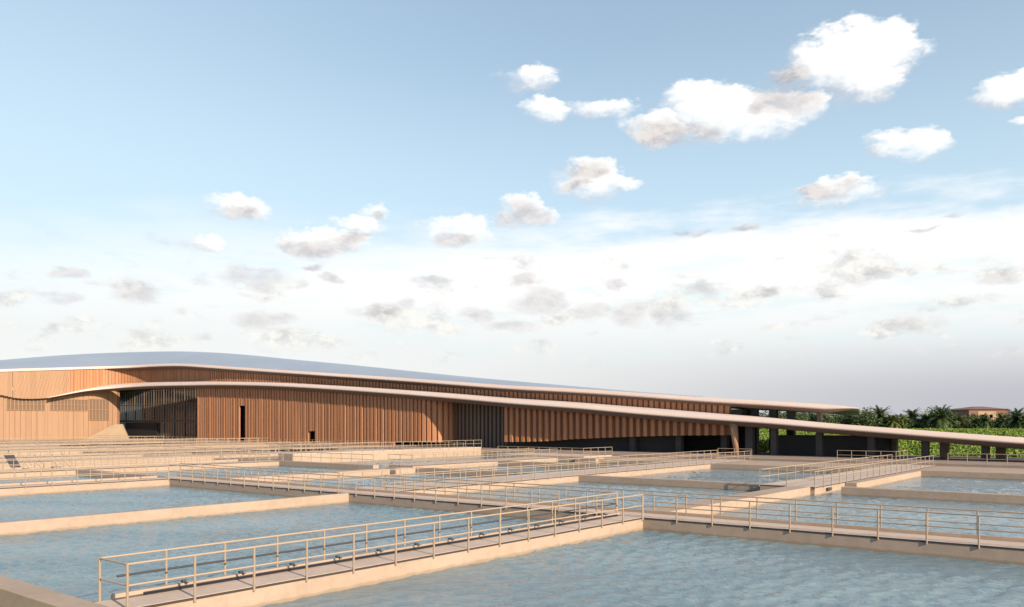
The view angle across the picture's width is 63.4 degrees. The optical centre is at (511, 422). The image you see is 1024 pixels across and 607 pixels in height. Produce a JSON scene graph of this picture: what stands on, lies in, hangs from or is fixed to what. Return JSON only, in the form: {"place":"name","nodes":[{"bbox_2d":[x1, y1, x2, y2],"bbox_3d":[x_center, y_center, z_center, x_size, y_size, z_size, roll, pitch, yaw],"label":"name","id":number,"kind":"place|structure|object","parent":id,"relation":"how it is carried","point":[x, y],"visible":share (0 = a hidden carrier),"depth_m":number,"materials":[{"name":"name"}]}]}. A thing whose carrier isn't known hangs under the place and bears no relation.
{"place":"outdoors","nodes":[
{"label":"outdoors","id":0,"kind":"place"},
{"bbox_2d":[0,432,1014,456],"bbox_3d":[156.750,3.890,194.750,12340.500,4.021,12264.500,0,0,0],"label":"ground","id":1,"kind":"structure","parent":0,"point":[760,435],"depth_m":178.73,"materials":[{"name":"green plant"}]},
{"bbox_2d":[5,445,59,447],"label":"tank wall","id":2,"kind":"structure","parent":1,"relation":"on","point":[31,446],"depth_m":161.00,"materials":[{"name":"concrete"}]},
{"bbox_2d":[60,443,167,445],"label":"channel cover","id":3,"kind":"object","parent":2,"relation":"on","point":[117,444],"visible":0.19,"depth_m":168.96,"materials":[{"name":"grey metal"}]},
{"bbox_2d":[0,575,107,606],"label":"tank wall","id":4,"kind":"structure","parent":1,"relation":"on","point":[15,593],"depth_m":22.16,"materials":[{"name":"concrete"}]},
{"bbox_2d":[3,441,121,443],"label":"tank wall","id":5,"kind":"structure","parent":1,"relation":"on","point":[67,442],"depth_m":190.71,"materials":[{"name":"concrete"}]},
{"bbox_2d":[0,476,168,496],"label":"walkway","id":6,"kind":"structure","parent":1,"relation":"on","point":[15,489],"depth_m":62.59,"materials":[{"name":"concrete"}]},
{"bbox_2d":[0,464,156,482],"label":"guard rail","id":7,"kind":"object","parent":6,"relation":"on","point":[113,472],"visible":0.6,"depth_m":63.82,"materials":[{"name":"beige metal"}]},
{"bbox_2d":[0,465,168,488],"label":"guard rail","id":8,"kind":"object","parent":6,"relation":"on","point":[51,477],"visible":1,"depth_m":62.46,"materials":[{"name":"beige metal"}]},
{"bbox_2d":[0,452,190,460],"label":"walkway","id":9,"kind":"structure","parent":1,"relation":"on","point":[74,457],"depth_m":114.08,"materials":[{"name":"concrete"}]},
{"bbox_2d":[0,442,307,457],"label":"guard rail","id":10,"kind":"object","parent":9,"relation":"on","point":[150,449],"visible":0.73,"depth_m":121.68,"materials":[{"name":"beige metal"}]},
{"bbox_2d":[3,441,319,455],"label":"guard rail","id":11,"kind":"object","parent":9,"relation":"on","point":[130,449],"visible":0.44,"depth_m":124.40,"materials":[{"name":"beige metal"}]},
{"bbox_2d":[76,469,175,477],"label":"tank wall","id":12,"kind":"structure","parent":1,"relation":"on","point":[87,472],"depth_m":76.57,"materials":[{"name":"concrete"}]},
{"bbox_2d":[0,460,278,478],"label":"walkway","id":13,"kind":"structure","parent":1,"relation":"on","point":[258,463],"depth_m":86.72,"materials":[{"name":"concrete"}]},
{"bbox_2d":[0,451,269,469],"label":"guard rail","id":14,"kind":"object","parent":13,"relation":"on","point":[130,460],"visible":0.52,"depth_m":87.27,"materials":[{"name":"beige metal"}]},
{"bbox_2d":[0,451,281,473],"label":"guard rail","id":15,"kind":"object","parent":13,"relation":"on","point":[181,459],"visible":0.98,"depth_m":84.93,"materials":[{"name":"beige metal"}]},
{"bbox_2d":[52,459,237,467],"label":"tank wall","id":16,"kind":"structure","parent":1,"relation":"on","point":[202,461],"depth_m":97.17,"materials":[{"name":"concrete"}]},
{"bbox_2d":[0,493,348,535],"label":"tank wall","id":17,"kind":"structure","parent":1,"relation":"on","point":[52,524],"depth_m":43.80,"materials":[{"name":"concrete"}]},
{"bbox_2d":[97,446,309,452],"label":"tank wall","id":18,"kind":"structure","parent":1,"relation":"on","point":[213,449],"depth_m":143.29,"materials":[{"name":"concrete"}]},
{"bbox_2d":[10,442,290,454],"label":"guard rail","id":19,"kind":"object","parent":18,"relation":"on","point":[129,448],"visible":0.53,"depth_m":129.02,"materials":[{"name":"beige metal"}]},
{"bbox_2d":[215,458,257,460],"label":"tank wall","id":20,"kind":"structure","parent":1,"relation":"on","point":[238,459],"depth_m":105.43,"materials":[{"name":"concrete"}]},
{"bbox_2d":[230,456,277,459],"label":"tank wall","id":21,"kind":"structure","parent":1,"relation":"on","point":[266,458],"depth_m":108.07,"materials":[{"name":"concrete"}]},
{"bbox_2d":[64,445,415,465],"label":"guard rail","id":22,"kind":"object","parent":21,"relation":"on","point":[191,456],"visible":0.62,"depth_m":99.52,"materials":[{"name":"beige metal"}]},
{"bbox_2d":[165,448,357,454],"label":"tank wall","id":23,"kind":"structure","parent":1,"relation":"on","point":[264,452],"depth_m":129.91,"materials":[{"name":"concrete"}]},
{"bbox_2d":[30,443,357,459],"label":"guard rail","id":24,"kind":"object","parent":23,"relation":"on","point":[183,451],"visible":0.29,"depth_m":116.95,"materials":[{"name":"beige metal"}]},
{"bbox_2d":[192,448,338,454],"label":"channel cover","id":25,"kind":"object","parent":23,"relation":"on","point":[231,452],"visible":0.36,"depth_m":128.74,"materials":[{"name":"grey metal"}]},
{"bbox_2d":[219,468,389,481],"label":"tank wall","id":26,"kind":"structure","parent":1,"relation":"on","point":[373,472],"depth_m":75.13,"materials":[{"name":"concrete"}]},
{"bbox_2d":[279,461,378,469],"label":"tank wall","id":27,"kind":"structure","parent":1,"relation":"on","point":[325,465],"depth_m":93.22,"materials":[{"name":"concrete"}]},
{"bbox_2d":[283,451,373,464],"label":"guard rail","id":28,"kind":"object","parent":27,"relation":"on","point":[301,456],"visible":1,"depth_m":92.93,"materials":[{"name":"beige metal"}]},
{"bbox_2d":[94,512,642,606],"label":"walkway","id":29,"kind":"structure","parent":1,"relation":"on","point":[282,584],"depth_m":26.77,"materials":[{"name":"concrete"}]},
{"bbox_2d":[100,493,616,600],"bbox_3d":[-2.726,4.106,31.109,0.072,1.268,25.220,0,0,39],"label":"guard rail","id":30,"kind":"object","parent":29,"relation":"attached to","point":[166,569],"visible":0.69,"depth_m":26.99,"materials":[{"name":"grey metal"}]},
{"bbox_2d":[98,494,642,606],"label":"guard rail","id":31,"kind":"object","parent":29,"relation":"on","point":[127,584],"visible":0.98,"depth_m":25.61,"materials":[{"name":"grey metal"}]},
{"bbox_2d":[278,447,480,462],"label":"walkway","id":32,"kind":"structure","parent":1,"relation":"on","point":[380,455],"depth_m":112.02,"materials":[{"name":"concrete"}]},
{"bbox_2d":[279,440,481,454],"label":"guard rail","id":33,"kind":"object","parent":32,"relation":"on","point":[373,446],"visible":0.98,"depth_m":111.67,"materials":[{"name":"beige metal"}]},
{"bbox_2d":[384,467,414,474],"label":"tank wall","id":34,"kind":"structure","parent":1,"relation":"on","point":[406,470],"depth_m":82.78,"materials":[{"name":"concrete"}]},
{"bbox_2d":[389,457,557,470],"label":"walkway","id":35,"kind":"structure","parent":1,"relation":"on","point":[471,463],"depth_m":96.29,"materials":[{"name":"concrete"}]},
{"bbox_2d":[388,448,549,466],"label":"guard rail","id":36,"kind":"object","parent":35,"relation":"on","point":[467,455],"visible":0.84,"depth_m":95.88,"materials":[{"name":"beige metal"}]},
{"bbox_2d":[416,467,534,476],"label":"tank wall","id":37,"kind":"structure","parent":1,"relation":"on","point":[421,470],"depth_m":80.07,"materials":[{"name":"concrete"}]},
{"bbox_2d":[0,351,1023,460],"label":"process building","id":38,"kind":"structure","parent":1,"relation":"on","point":[176,394],"depth_m":161.40,"materials":[{"name":"brown wood"}]},
{"bbox_2d":[6,398,44,410],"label":"window","id":39,"kind":"structure","parent":38,"relation":"in","point":[16,404],"depth_m":204.09,"materials":[{"name":"brown metal"}]},
{"bbox_2d":[50,399,87,410],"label":"window","id":40,"kind":"structure","parent":38,"relation":"in","point":[55,404],"depth_m":212.01,"materials":[{"name":"brown metal"}]},
{"bbox_2d":[89,399,108,420],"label":"window","id":41,"kind":"structure","parent":38,"relation":"in","point":[98,408],"depth_m":217.94,"materials":[{"name":"brown metal"}]},
{"bbox_2d":[125,423,157,438],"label":"doorway","id":42,"kind":"structure","parent":38,"relation":"in","point":[132,429],"depth_m":220.08,"materials":[{"name":"black glass"}]},
{"bbox_2d":[359,459,748,494],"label":"walkway","id":43,"kind":"structure","parent":1,"relation":"on","point":[556,478],"depth_m":70.56,"materials":[{"name":"concrete"}]},
{"bbox_2d":[342,450,716,486],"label":"guard rail","id":44,"kind":"object","parent":43,"relation":"on","point":[545,466],"visible":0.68,"depth_m":71.33,"materials":[{"name":"beige metal"}]},
{"bbox_2d":[386,451,750,491],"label":"guard rail","id":45,"kind":"object","parent":43,"relation":"on","point":[617,465],"visible":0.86,"depth_m":69.18,"materials":[{"name":"beige metal"}]},
{"bbox_2d":[498,460,634,468],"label":"tank wall","id":46,"kind":"structure","parent":1,"relation":"on","point":[565,466],"depth_m":93.98,"materials":[{"name":"concrete"}]},
{"bbox_2d":[575,457,603,463],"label":"tank wall","id":47,"kind":"structure","parent":1,"relation":"on","point":[585,460],"depth_m":105.19,"materials":[{"name":"concrete"}]},
{"bbox_2d":[158,475,1023,564],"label":"walkway","id":48,"kind":"structure","parent":1,"relation":"on","point":[997,549],"depth_m":38.13,"materials":[{"name":"concrete"}]},
{"bbox_2d":[180,463,339,486],"bbox_3d":[-20.071,4.106,63.817,20.971,1.268,0.072,0,0,39],"label":"guard rail","id":49,"kind":"object","parent":48,"relation":"on","point":[278,476],"visible":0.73,"depth_m":62.63,"materials":[{"name":"beige metal"}]},
{"bbox_2d":[169,465,617,515],"bbox_3d":[-11.418,4.106,54.337,42.741,1.268,0.072,0,0,39],"label":"guard rail","id":50,"kind":"object","parent":48,"relation":"attached to","point":[393,487],"visible":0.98,"depth_m":50.98,"materials":[{"name":"beige metal"}]},
{"bbox_2d":[384,475,1023,534],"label":"guard rail","id":51,"kind":"object","parent":48,"relation":"attached to","point":[686,504],"visible":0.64,"depth_m":38.95,"materials":[{"name":"grey metal"}]},
{"bbox_2d":[643,494,1023,548],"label":"guard rail","id":52,"kind":"object","parent":48,"relation":"on","point":[832,519],"visible":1,"depth_m":34.30,"materials":[{"name":"grey metal"}]},
{"bbox_2d":[523,456,709,464],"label":"tank wall","id":53,"kind":"structure","parent":1,"relation":"on","point":[649,461],"depth_m":104.41,"materials":[{"name":"concrete"}]},
{"bbox_2d":[498,453,611,457],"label":"walkway","id":54,"kind":"structure","parent":53,"relation":"on","point":[554,455],"depth_m":113.33,"materials":[{"name":"concrete"}]},
{"bbox_2d":[500,446,605,456],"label":"guard rail","id":55,"kind":"object","parent":54,"relation":"on","point":[553,451],"visible":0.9,"depth_m":111.35,"materials":[{"name":"beige metal"}]},
{"bbox_2d":[579,475,765,490],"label":"tank wall","id":56,"kind":"structure","parent":1,"relation":"on","point":[718,485],"depth_m":66.46,"materials":[{"name":"concrete"}]},
{"bbox_2d":[644,486,809,514],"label":"tank wall","id":57,"kind":"structure","parent":1,"relation":"on","point":[788,492],"depth_m":50.31,"materials":[{"name":"concrete"}]},
{"bbox_2d":[711,463,866,472],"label":"tank wall","id":58,"kind":"structure","parent":1,"relation":"on","point":[745,467],"depth_m":88.02,"materials":[{"name":"concrete"}]},
{"bbox_2d":[778,412,808,420],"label":"round tree","id":59,"kind":"object","parent":1,"relation":"on","point":[802,416],"visible":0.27,"depth_m":230.86,"materials":[{"name":"green plant"}]},
{"bbox_2d":[722,460,888,467],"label":"tank wall","id":60,"kind":"structure","parent":1,"relation":"on","point":[782,463],"depth_m":93.29,"materials":[{"name":"concrete"}]},
{"bbox_2d":[811,413,847,424],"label":"round tree","id":61,"kind":"object","parent":1,"relation":"on","point":[828,418],"visible":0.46,"depth_m":235.11,"materials":[{"name":"green plant"}]},
{"bbox_2d":[843,407,880,426],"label":"round tree","id":62,"kind":"object","parent":1,"relation":"on","point":[870,421],"visible":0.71,"depth_m":231.27,"materials":[{"name":"green plant"}]},
{"bbox_2d":[871,405,894,426],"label":"palm tree","id":63,"kind":"object","parent":1,"relation":"on","point":[880,412],"visible":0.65,"depth_m":233.98,"materials":[{"name":"green plant"}]},
{"bbox_2d":[759,427,1023,457],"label":"ground cover","id":64,"kind":"object","parent":1,"relation":"on","point":[914,447],"visible":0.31,"depth_m":138.80,"materials":[{"name":"green plant"}]},
{"bbox_2d":[881,413,901,427],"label":"palm tree","id":65,"kind":"object","parent":1,"relation":"on","point":[892,418],"visible":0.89,"depth_m":231.12,"materials":[{"name":"green plant"}]},
{"bbox_2d":[845,466,943,487],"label":"tank wall","id":66,"kind":"structure","parent":1,"relation":"on","point":[882,480],"depth_m":70.37,"materials":[{"name":"concrete"}]},
{"bbox_2d":[883,414,908,428],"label":"round tree","id":67,"kind":"object","parent":1,"relation":"on","point":[902,420],"visible":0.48,"depth_m":232.91,"materials":[{"name":"green plant"}]},
{"bbox_2d":[897,416,916,427],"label":"round tree","id":68,"kind":"object","parent":1,"relation":"on","point":[911,423],"visible":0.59,"depth_m":232.72,"materials":[{"name":"green plant"}]},
{"bbox_2d":[904,407,920,427],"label":"palm tree","id":69,"kind":"object","parent":1,"relation":"on","point":[913,413],"visible":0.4,"depth_m":241.05,"materials":[{"name":"green plant"}]},
{"bbox_2d":[910,417,921,427],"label":"round tree","id":70,"kind":"object","parent":1,"relation":"on","point":[916,424],"visible":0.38,"depth_m":238.84,"materials":[{"name":"green plant"}]},
{"bbox_2d":[917,412,931,427],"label":"palm tree","id":71,"kind":"object","parent":1,"relation":"on","point":[923,420],"visible":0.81,"depth_m":235.28,"materials":[{"name":"green plant"}]},
{"bbox_2d":[841,486,1023,505],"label":"tank wall","id":72,"kind":"structure","parent":1,"relation":"on","point":[1013,499],"depth_m":55.11,"materials":[{"name":"concrete"}]},
{"bbox_2d":[923,404,958,428],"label":"palm tree","id":73,"kind":"object","parent":1,"relation":"on","point":[941,421],"visible":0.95,"depth_m":228.87,"materials":[{"name":"green plant"}]},
{"bbox_2d":[922,407,961,427],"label":"round tree","id":74,"kind":"object","parent":1,"relation":"on","point":[949,417],"visible":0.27,"depth_m":234.13,"materials":[{"name":"green plant"}]},
{"bbox_2d":[953,414,969,427],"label":"palm tree","id":75,"kind":"object","parent":1,"relation":"on","point":[961,421],"visible":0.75,"depth_m":235.09,"materials":[{"name":"green plant"}]},
{"bbox_2d":[921,470,1023,480],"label":"tank wall","id":76,"kind":"structure","parent":1,"relation":"on","point":[975,475],"depth_m":76.48,"materials":[{"name":"concrete"}]},
{"bbox_2d":[967,416,983,427],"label":"palm tree","id":77,"kind":"object","parent":1,"relation":"on","point":[975,423],"visible":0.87,"depth_m":231.41,"materials":[{"name":"green plant"}]},
{"bbox_2d":[928,466,1023,472],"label":"tank wall","id":78,"kind":"structure","parent":1,"relation":"on","point":[985,469],"depth_m":81.45,"materials":[{"name":"concrete"}]},
{"bbox_2d":[946,407,1009,420],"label":"house","id":79,"kind":"structure","parent":1,"relation":"on","point":[988,411],"depth_m":330.00,"materials":[{"name":"brown tile"}]},
{"bbox_2d":[978,411,995,420],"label":"window","id":80,"kind":"structure","parent":79,"relation":"in","point":[988,413],"depth_m":329.90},
{"bbox_2d":[976,413,994,427],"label":"palm tree","id":81,"kind":"object","parent":1,"relation":"on","point":[985,423],"visible":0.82,"depth_m":237.18,"materials":[{"name":"green plant"}]},
{"bbox_2d":[991,412,1010,427],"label":"palm tree","id":82,"kind":"object","parent":1,"relation":"on","point":[997,423],"visible":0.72,"depth_m":235.39,"materials":[{"name":"green plant"}]},
{"bbox_2d":[1000,408,1023,428],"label":"palm tree","id":83,"kind":"object","parent":1,"relation":"on","point":[1015,417],"visible":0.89,"depth_m":224.23,"materials":[{"name":"green plant"}]},
{"bbox_2d":[0,456,1023,606],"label":"water","id":84,"kind":"structure","parent":0,"point":[647,568],"depth_m":32.83,"materials":[{"name":"blue liquid"}]},
{"bbox_2d":[2,450,20,469],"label":"sluice gate","id":85,"kind":"structure","parent":84,"relation":"in","point":[10,457],"depth_m":84.04,"materials":[{"name":"grey metal"}]},
{"bbox_2d":[22,455,43,468],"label":"access stair","id":86,"kind":"object","parent":84,"relation":"in","point":[31,464],"visible":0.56,"depth_m":81.30,"materials":[{"name":"metal"}]},
{"bbox_2d":[51,454,72,467],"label":"access stair","id":87,"kind":"object","parent":84,"relation":"in","point":[59,462],"visible":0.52,"depth_m":83.54,"materials":[{"name":"metal"}]},
{"bbox_2d":[0,441,154,446],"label":"walkway","id":88,"kind":"structure","parent":84,"relation":"in","point":[84,442],"depth_m":173.68,"materials":[{"name":"concrete"}]},
{"bbox_2d":[0,436,163,443],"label":"guard rail","id":89,"kind":"object","parent":88,"relation":"on","point":[83,438],"visible":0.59,"depth_m":172.06,"materials":[{"name":"beige metal"}]},
{"bbox_2d":[8,436,156,443],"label":"guard rail","id":90,"kind":"object","parent":88,"relation":"on","point":[80,439],"visible":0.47,"depth_m":175.48,"materials":[{"name":"beige metal"}]},
{"bbox_2d":[0,444,181,448],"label":"walkway","id":91,"kind":"structure","parent":84,"relation":"in","point":[81,446],"depth_m":150.56,"materials":[{"name":"concrete"}]},
{"bbox_2d":[4,438,202,446],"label":"guard rail","id":92,"kind":"object","parent":91,"relation":"on","point":[68,443],"visible":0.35,"depth_m":154.91,"materials":[{"name":"beige metal"}]},
{"bbox_2d":[24,438,209,448],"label":"guard rail","id":93,"kind":"object","parent":91,"relation":"on","point":[111,441],"visible":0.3,"depth_m":153.42,"materials":[{"name":"beige metal"}]},
{"bbox_2d":[0,444,266,455],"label":"walkway","id":94,"kind":"structure","parent":84,"relation":"in","point":[56,452],"depth_m":132.86,"materials":[{"name":"concrete"}]},
{"bbox_2d":[0,438,248,450],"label":"guard rail","id":95,"kind":"object","parent":94,"relation":"on","point":[125,443],"visible":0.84,"depth_m":138.71,"materials":[{"name":"beige metal"}]},
{"bbox_2d":[1,438,258,447],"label":"guard rail","id":96,"kind":"object","parent":94,"relation":"on","point":[57,444],"visible":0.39,"depth_m":138.96,"materials":[{"name":"beige metal"}]},
{"bbox_2d":[0,449,382,469],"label":"walkway","id":97,"kind":"structure","parent":84,"relation":"in","point":[116,461],"depth_m":100.32,"materials":[{"name":"concrete"}]},
{"bbox_2d":[0,442,376,459],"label":"guard rail","id":98,"kind":"object","parent":97,"relation":"on","point":[175,449],"visible":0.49,"depth_m":106.94,"materials":[{"name":"beige metal"}]},
{"bbox_2d":[0,442,391,461],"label":"guard rail","id":99,"kind":"object","parent":97,"relation":"on","point":[166,452],"visible":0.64,"depth_m":102.87,"materials":[{"name":"beige metal"}]},
{"bbox_2d":[760,464,935,495],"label":"walkway","id":100,"kind":"structure","parent":84,"relation":"in","point":[819,489],"depth_m":66.51,"materials":[{"name":"concrete"}]},
{"bbox_2d":[759,454,933,488],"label":"guard rail","id":101,"kind":"object","parent":100,"relation":"on","point":[831,469],"visible":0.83,"depth_m":69.69,"materials":[{"name":"beige metal"}]},
{"bbox_2d":[0,0,1023,418],"label":"sky","id":102,"kind":"structure","parent":0,"point":[799,201],"materials":[{"name":"blue"}]},
{"bbox_2d":[51,438,1023,468],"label":"pavement","id":103,"kind":"structure","parent":0,"point":[939,461],"depth_m":105.82,"materials":[{"name":"beige concrete"}]},
{"bbox_2d":[100,435,230,442],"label":"guard rail","id":104,"kind":"object","parent":103,"relation":"on","point":[162,436],"visible":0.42,"depth_m":189.69,"materials":[{"name":"beige metal"}]},
{"bbox_2d":[244,438,463,447],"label":"guard rail","id":105,"kind":"object","parent":103,"relation":"on","point":[385,444],"visible":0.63,"depth_m":143.34,"materials":[{"name":"beige metal"}]},
{"bbox_2d":[778,435,891,456],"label":"service block","id":106,"kind":"structure","parent":103,"relation":"on","point":[797,444],"depth_m":107.08,"materials":[{"name":"black"}]},
{"bbox_2d":[837,450,907,459],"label":"guard rail","id":107,"kind":"object","parent":103,"relation":"on","point":[871,455],"visible":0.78,"depth_m":95.34,"materials":[{"name":"beige metal"}]},
{"bbox_2d":[948,453,1019,464],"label":"guard rail","id":108,"kind":"object","parent":103,"relation":"on","point":[1007,459],"visible":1,"depth_m":85.10,"materials":[{"name":"beige metal"}]},
{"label":"tank wall","id":109,"kind":"object","parent":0,"visible":0},
{"bbox_2d":[0,440,222,447],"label":"guard rail","id":110,"kind":"object","parent":109,"relation":"on","point":[107,442],"visible":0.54,"depth_m":147.33,"materials":[{"name":"beige metal"}]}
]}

